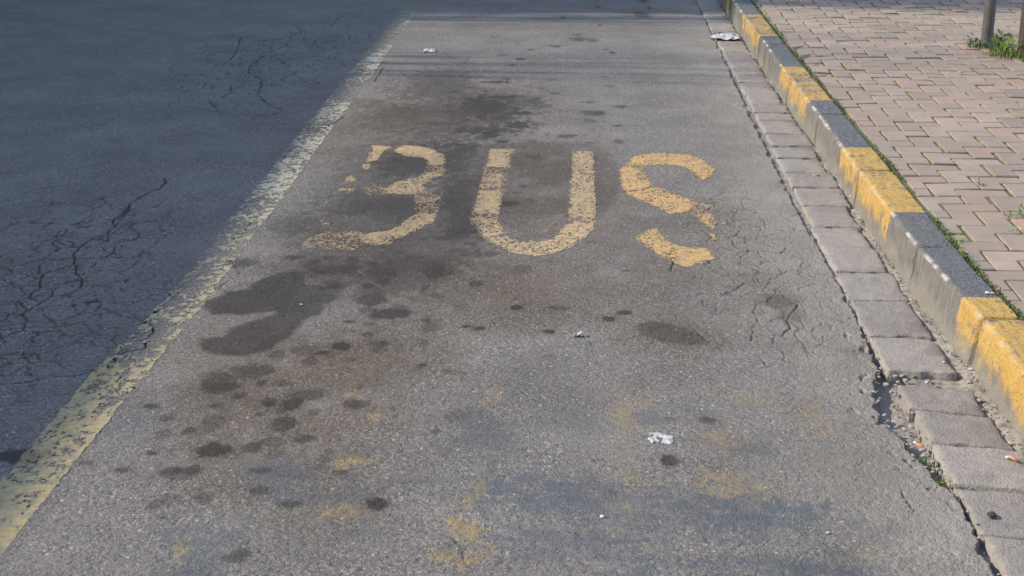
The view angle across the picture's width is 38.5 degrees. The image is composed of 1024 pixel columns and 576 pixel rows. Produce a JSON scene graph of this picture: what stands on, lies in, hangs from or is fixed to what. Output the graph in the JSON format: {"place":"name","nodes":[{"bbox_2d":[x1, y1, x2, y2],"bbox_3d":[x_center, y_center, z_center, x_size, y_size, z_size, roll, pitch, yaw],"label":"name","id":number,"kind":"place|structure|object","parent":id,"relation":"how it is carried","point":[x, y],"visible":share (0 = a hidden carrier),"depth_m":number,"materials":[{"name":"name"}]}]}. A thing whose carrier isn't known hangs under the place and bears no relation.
{"place":"outdoors","nodes":[
{"label":"outdoors","id":0,"kind":"place"},
{"bbox_2d":[423,48,435,51],"bbox_3d":[-0.530,-1.534,9.451,0.083,0.018,0.095,1,19,3],"label":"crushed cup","id":1,"kind":"object","parent":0,"point":[430,50],"visible":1,"depth_m":9.42,"materials":[{"name":"white paper"}]},
{"bbox_2d":[0,0,997,575],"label":"road","id":2,"kind":"structure","parent":0,"point":[418,404],"depth_m":4.77,"materials":[{"name":"grey asphalt"}]},
{"bbox_2d":[0,4,421,555],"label":"painted line","id":3,"kind":"object","parent":2,"relation":"on","point":[10,510],"visible":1,"depth_m":4.20,"materials":[{"name":"paint"}]},
{"bbox_2d":[303,145,446,250],"bbox_3d":[-0.517,-0.410,6.229,0.477,0.004,1.664,1,19,3],"label":"painted letter","id":4,"kind":"object","parent":2,"relation":"on","point":[431,156],"visible":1,"depth_m":6.20,"materials":[{"name":"paint"}]},
{"bbox_2d":[469,148,596,255],"bbox_3d":[0.101,-0.387,6.166,0.512,0.003,1.663,1,19,3],"label":"painted letter","id":5,"kind":"object","parent":2,"relation":"on","point":[493,202],"visible":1,"depth_m":6.01,"materials":[{"name":"paint"}]},
{"bbox_2d":[101,5,1021,574],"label":"grit","id":6,"kind":"object","parent":2,"relation":"on","point":[923,449],"visible":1,"depth_m":4.25,"materials":[{"name":"grey gravel"}]},
{"bbox_2d":[573,331,585,336],"bbox_3d":[0.213,0.145,4.600,0.040,0.018,0.020,1,19,3],"label":"paper scrap","id":7,"kind":"object","parent":2,"relation":"on","point":[578,333],"visible":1,"depth_m":4.60,"materials":[{"name":"white paper"}]},
{"bbox_2d":[648,432,673,444],"bbox_3d":[0.395,0.396,3.889,0.071,0.007,0.072,1,19,3],"label":"tissue scrap","id":8,"kind":"object","parent":2,"relation":"on","point":[668,439],"visible":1,"depth_m":3.88,"materials":[{"name":"white paper"}]},
{"bbox_2d":[619,153,725,266],"bbox_3d":[0.672,-0.354,6.070,0.441,0.003,1.715,1,19,3],"label":"painted letter","id":9,"kind":"object","parent":2,"relation":"on","point":[692,258],"visible":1,"depth_m":6.13,"materials":[{"name":"paint"}]},
{"bbox_2d":[718,2,1023,451],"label":"gutter bed","id":10,"kind":"object","parent":2,"relation":"on","point":[953,361],"visible":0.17,"depth_m":4.43,"materials":[{"name":"grey concrete"}]},
{"bbox_2d":[696,0,719,4],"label":"gutter slab","id":11,"kind":"structure","parent":10,"relation":"on","point":[707,2],"depth_m":11.54,"materials":[{"name":"concrete"}]},
{"bbox_2d":[698,4,721,10],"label":"gutter slab","id":12,"kind":"structure","parent":10,"relation":"on","point":[715,6],"depth_m":11.28,"materials":[{"name":"concrete"}]},
{"bbox_2d":[702,9,726,14],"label":"gutter slab","id":13,"kind":"structure","parent":10,"relation":"on","point":[712,11],"depth_m":11.05,"materials":[{"name":"concrete"}]},
{"bbox_2d":[704,14,727,19],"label":"gutter slab","id":14,"kind":"structure","parent":10,"relation":"on","point":[715,17],"depth_m":10.83,"materials":[{"name":"concrete"}]},
{"bbox_2d":[706,20,731,24],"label":"gutter slab","id":15,"kind":"structure","parent":10,"relation":"on","point":[719,22],"depth_m":10.57,"materials":[{"name":"concrete"}]},
{"bbox_2d":[709,25,735,32],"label":"gutter slab","id":16,"kind":"structure","parent":10,"relation":"on","point":[721,28],"depth_m":10.31,"materials":[{"name":"concrete"}]},
{"bbox_2d":[718,0,731,19],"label":"kerb stone","id":17,"kind":"object","parent":10,"relation":"on","point":[726,5],"visible":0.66,"depth_m":10.96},
{"bbox_2d":[716,38,743,45],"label":"gutter slab","id":18,"kind":"structure","parent":10,"relation":"on","point":[729,42],"depth_m":9.78,"materials":[{"name":"concrete"}]},
{"bbox_2d":[710,32,740,39],"bbox_3d":[1.443,-1.705,9.916,0.204,0.028,0.228,3,19,8],"label":"wrapper","id":19,"kind":"object","parent":18,"relation":"on","point":[727,36],"visible":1,"depth_m":9.87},
{"bbox_2d":[719,45,749,52],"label":"gutter slab","id":20,"kind":"structure","parent":10,"relation":"on","point":[736,48],"depth_m":9.55,"materials":[{"name":"concrete"}]},
{"bbox_2d":[723,52,755,61],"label":"gutter slab","id":21,"kind":"structure","parent":10,"relation":"on","point":[730,55],"depth_m":9.29,"materials":[{"name":"concrete"}]},
{"bbox_2d":[727,59,758,68],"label":"gutter slab","id":22,"kind":"structure","parent":10,"relation":"on","point":[737,63],"depth_m":9.04,"materials":[{"name":"concrete"}]},
{"bbox_2d":[731,68,762,75],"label":"gutter slab","id":23,"kind":"structure","parent":10,"relation":"on","point":[746,71],"depth_m":8.80,"materials":[{"name":"concrete"}]},
{"bbox_2d":[730,0,764,42],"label":"kerb stone","id":24,"kind":"object","parent":10,"relation":"on","point":[743,12],"visible":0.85,"depth_m":10.16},
{"bbox_2d":[735,74,768,84],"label":"gutter slab","id":25,"kind":"structure","parent":10,"relation":"on","point":[750,78],"depth_m":8.56,"materials":[{"name":"concrete"}]},
{"bbox_2d":[740,83,776,95],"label":"gutter slab","id":26,"kind":"structure","parent":10,"relation":"on","point":[759,88],"depth_m":8.31,"materials":[{"name":"concrete"}]},
{"bbox_2d":[746,93,780,106],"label":"gutter slab","id":27,"kind":"structure","parent":10,"relation":"on","point":[763,98],"depth_m":8.03,"materials":[{"name":"concrete"}]},
{"bbox_2d":[746,20,783,67],"bbox_3d":[1.599,-1.532,9.313,0.136,0.204,0.895,1,19,3],"label":"kerb stone","id":28,"kind":"object","parent":10,"relation":"on","point":[761,35],"visible":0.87,"depth_m":9.23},
{"bbox_2d":[751,104,789,114],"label":"gutter slab","id":29,"kind":"structure","parent":10,"relation":"on","point":[770,108],"depth_m":7.79,"materials":[{"name":"concrete"}]},
{"bbox_2d":[755,113,794,122],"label":"gutter slab","id":30,"kind":"structure","parent":10,"relation":"on","point":[774,117],"depth_m":7.59,"materials":[{"name":"concrete"}]},
{"bbox_2d":[759,120,804,136],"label":"gutter slab","id":31,"kind":"structure","parent":10,"relation":"on","point":[780,127],"depth_m":7.36,"materials":[{"name":"concrete"}]},
{"bbox_2d":[763,44,811,105],"bbox_3d":[1.564,-1.206,8.381,0.143,0.203,1.034,1,19,3],"label":"kerb stone","id":32,"kind":"object","parent":10,"relation":"on","point":[783,66],"visible":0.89,"depth_m":8.29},
{"bbox_2d":[766,134,813,147],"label":"gutter slab","id":33,"kind":"structure","parent":10,"relation":"on","point":[792,140],"depth_m":7.10,"materials":[{"name":"concrete"}]},
{"bbox_2d":[770,147,817,159],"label":"gutter slab","id":34,"kind":"structure","parent":10,"relation":"on","point":[803,153],"depth_m":6.87,"materials":[{"name":"concrete"}]},
{"bbox_2d":[776,159,825,172],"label":"gutter slab","id":35,"kind":"structure","parent":10,"relation":"on","point":[798,166],"depth_m":6.64,"materials":[{"name":"concrete"}]},
{"bbox_2d":[784,172,837,190],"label":"gutter slab","id":36,"kind":"structure","parent":10,"relation":"on","point":[805,180],"depth_m":6.38,"materials":[{"name":"concrete"}]},
{"bbox_2d":[787,78,843,144],"bbox_3d":[1.527,-0.886,7.449,0.139,0.204,0.888,1,19,2],"label":"kerb stone","id":37,"kind":"object","parent":10,"relation":"on","point":[809,101],"visible":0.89,"depth_m":7.38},
{"bbox_2d":[794,188,850,208],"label":"gutter slab","id":38,"kind":"structure","parent":10,"relation":"on","point":[820,197],"depth_m":6.13,"materials":[{"name":"concrete"}]},
{"bbox_2d":[802,206,860,230],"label":"gutter slab","id":39,"kind":"structure","parent":10,"relation":"on","point":[829,217],"depth_m":5.85,"materials":[{"name":"concrete"}]},
{"bbox_2d":[811,227,869,246],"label":"gutter slab","id":40,"kind":"structure","parent":10,"relation":"on","point":[837,236],"depth_m":5.61,"materials":[{"name":"concrete"}]},
{"bbox_2d":[815,115,889,205],"bbox_3d":[1.498,-0.563,6.521,0.150,0.204,1.040,1,19,3],"label":"kerb stone","id":41,"kind":"object","parent":10,"relation":"on","point":[848,153],"visible":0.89,"depth_m":6.42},
{"bbox_2d":[820,245,886,274],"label":"gutter slab","id":42,"kind":"structure","parent":10,"relation":"on","point":[853,259],"depth_m":5.33,"materials":[{"name":"concrete"}]},
{"bbox_2d":[835,273,909,303],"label":"gutter slab","id":43,"kind":"structure","parent":10,"relation":"on","point":[869,287],"depth_m":5.05,"materials":[{"name":"concrete"}]},
{"bbox_2d":[851,300,931,344],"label":"gutter slab","id":44,"kind":"structure","parent":10,"relation":"on","point":[890,319],"depth_m":4.74,"materials":[{"name":"concrete"}]},
{"bbox_2d":[855,171,953,285],"bbox_3d":[1.458,-0.217,5.523,0.154,0.204,1.026,1,19,3],"label":"kerb stone","id":45,"kind":"object","parent":10,"relation":"on","point":[899,224],"visible":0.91,"depth_m":5.43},
{"bbox_2d":[869,338,956,384],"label":"gutter slab","id":46,"kind":"structure","parent":10,"relation":"on","point":[910,357],"depth_m":4.41,"materials":[{"name":"concrete"}]},
{"bbox_2d":[897,385,984,422],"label":"gutter slab","id":47,"kind":"structure","parent":10,"relation":"on","point":[950,401],"depth_m":4.12,"materials":[{"name":"concrete"}]},
{"bbox_2d":[914,410,1013,455],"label":"gutter slab","id":48,"kind":"structure","parent":10,"relation":"on","point":[938,428],"depth_m":3.93,"materials":[{"name":"concrete"}]},
{"bbox_2d":[909,247,1018,364],"bbox_3d":[1.430,0.065,4.696,0.148,0.204,0.688,0,19,1],"label":"kerb stone","id":49,"kind":"object","parent":10,"relation":"on","point":[958,305],"visible":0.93,"depth_m":4.63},
{"bbox_2d":[931,444,1023,494],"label":"gutter slab","id":50,"kind":"structure","parent":10,"relation":"on","point":[975,469],"depth_m":3.72,"materials":[{"name":"concrete"}]},
{"bbox_2d":[1005,455,1018,462],"bbox_3d":[1.278,0.435,3.750,0.036,0.013,0.008,17,25,40],"label":"cigarette butt","id":51,"kind":"object","parent":50,"relation":"on","point":[1012,458],"visible":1,"depth_m":3.75,"materials":[{"name":"paper"}]},
{"bbox_2d":[954,489,1023,546],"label":"gutter slab","id":52,"kind":"structure","parent":10,"relation":"on","point":[1007,508],"depth_m":3.50,"materials":[{"name":"concrete"}]},
{"bbox_2d":[987,511,996,517],"bbox_3d":[1.135,0.536,3.468,0.025,0.016,0.022,1,19,3],"label":"pebble","id":53,"kind":"object","parent":52,"relation":"on","point":[991,514],"visible":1,"depth_m":3.46,"materials":[{"name":"stone"}]},
{"bbox_2d":[971,319,1023,439],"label":"kerb stone","id":54,"kind":"object","parent":10,"relation":"on","point":[998,365],"visible":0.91,"depth_m":4.13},
{"bbox_2d":[983,536,1023,575],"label":"gutter slab","id":55,"kind":"structure","parent":10,"relation":"on","point":[1005,556],"depth_m":3.31,"materials":[{"name":"concrete"}]},
{"bbox_2d":[913,441,923,447],"bbox_3d":[1.074,0.414,3.876,0.008,0.007,0.034,-8,21,-23],"label":"cigarette butt","id":56,"kind":"object","parent":2,"relation":"on","point":[918,444],"visible":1,"depth_m":3.87,"materials":[{"name":"paper"}]},
{"bbox_2d":[910,455,944,473],"bbox_3d":[1.071,0.452,3.774,0.093,0.032,0.082,6,20,16],"label":"weed clump","id":57,"kind":"object","parent":2,"relation":"on","point":[925,462],"visible":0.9,"depth_m":3.78,"materials":[{"name":"green plant"}]},
{"bbox_2d":[933,474,952,488],"bbox_3d":[1.078,0.484,3.672,0.060,0.029,0.047,7,20,19],"label":"weed clump","id":58,"kind":"object","parent":2,"relation":"on","point":[941,481],"visible":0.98,"depth_m":3.68,"materials":[{"name":"green plant"}]},
{"bbox_2d":[752,0,1023,319],"bbox_3d":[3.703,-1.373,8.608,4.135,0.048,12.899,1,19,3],"label":"pavement","id":59,"kind":"structure","parent":0,"point":[961,108],"depth_m":7.38,"materials":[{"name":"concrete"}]},
{"bbox_2d":[750,0,1023,320],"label":"moss","id":60,"kind":"object","parent":59,"relation":"on","point":[964,255],"visible":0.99,"depth_m":5.85,"materials":[{"name":"green plant"}]},
{"bbox_2d":[943,232,964,244],"bbox_3d":[1.518,-0.167,5.054,0.090,0.037,0.082,-15,24,-37],"label":"weed clump","id":61,"kind":"object","parent":59,"relation":"on","point":[962,239],"visible":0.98,"depth_m":5.06,"materials":[{"name":"green plant"}]},
{"bbox_2d":[966,35,985,48],"bbox_3d":[2.781,-1.473,8.763,0.156,0.072,0.181,12,22,31],"label":"weed clump","id":62,"kind":"object","parent":59,"relation":"on","point":[975,42],"visible":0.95,"depth_m":8.74,"materials":[{"name":"green plant"}]},
{"bbox_2d":[981,0,996,47],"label":"metal post","id":63,"kind":"object","parent":59,"relation":"on","point":[988,23],"visible":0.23,"depth_m":8.68,"materials":[{"name":"grey metal"}]},
{"bbox_2d":[980,28,1023,58],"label":"grass tuft","id":64,"kind":"object","parent":59,"relation":"on","point":[1003,49],"visible":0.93,"depth_m":8.50,"materials":[{"name":"green plant"}]},
{"bbox_2d":[993,30,1012,46],"bbox_3d":[2.916,-1.498,8.795,0.166,0.098,0.178,-15,24,-37],"label":"weed clump","id":65,"kind":"object","parent":59,"relation":"on","point":[1004,36],"visible":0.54,"depth_m":8.78,"materials":[{"name":"green plant"}]},
{"bbox_2d":[1003,205,1023,217],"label":"weed clump","id":66,"kind":"object","parent":59,"relation":"on","point":[1015,213],"visible":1,"depth_m":5.37,"materials":[{"name":"green plant"}]},
{"bbox_2d":[1016,49,1023,61],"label":"grass tuft","id":67,"kind":"object","parent":59,"relation":"on","point":[1018,57],"visible":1,"depth_m":8.35,"materials":[{"name":"green plant"}]},
{"bbox_2d":[1017,0,1023,56],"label":"metal post","id":68,"kind":"object","parent":59,"relation":"on","point":[1021,39],"visible":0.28,"depth_m":8.38,"materials":[{"name":"metal"}]}
]}

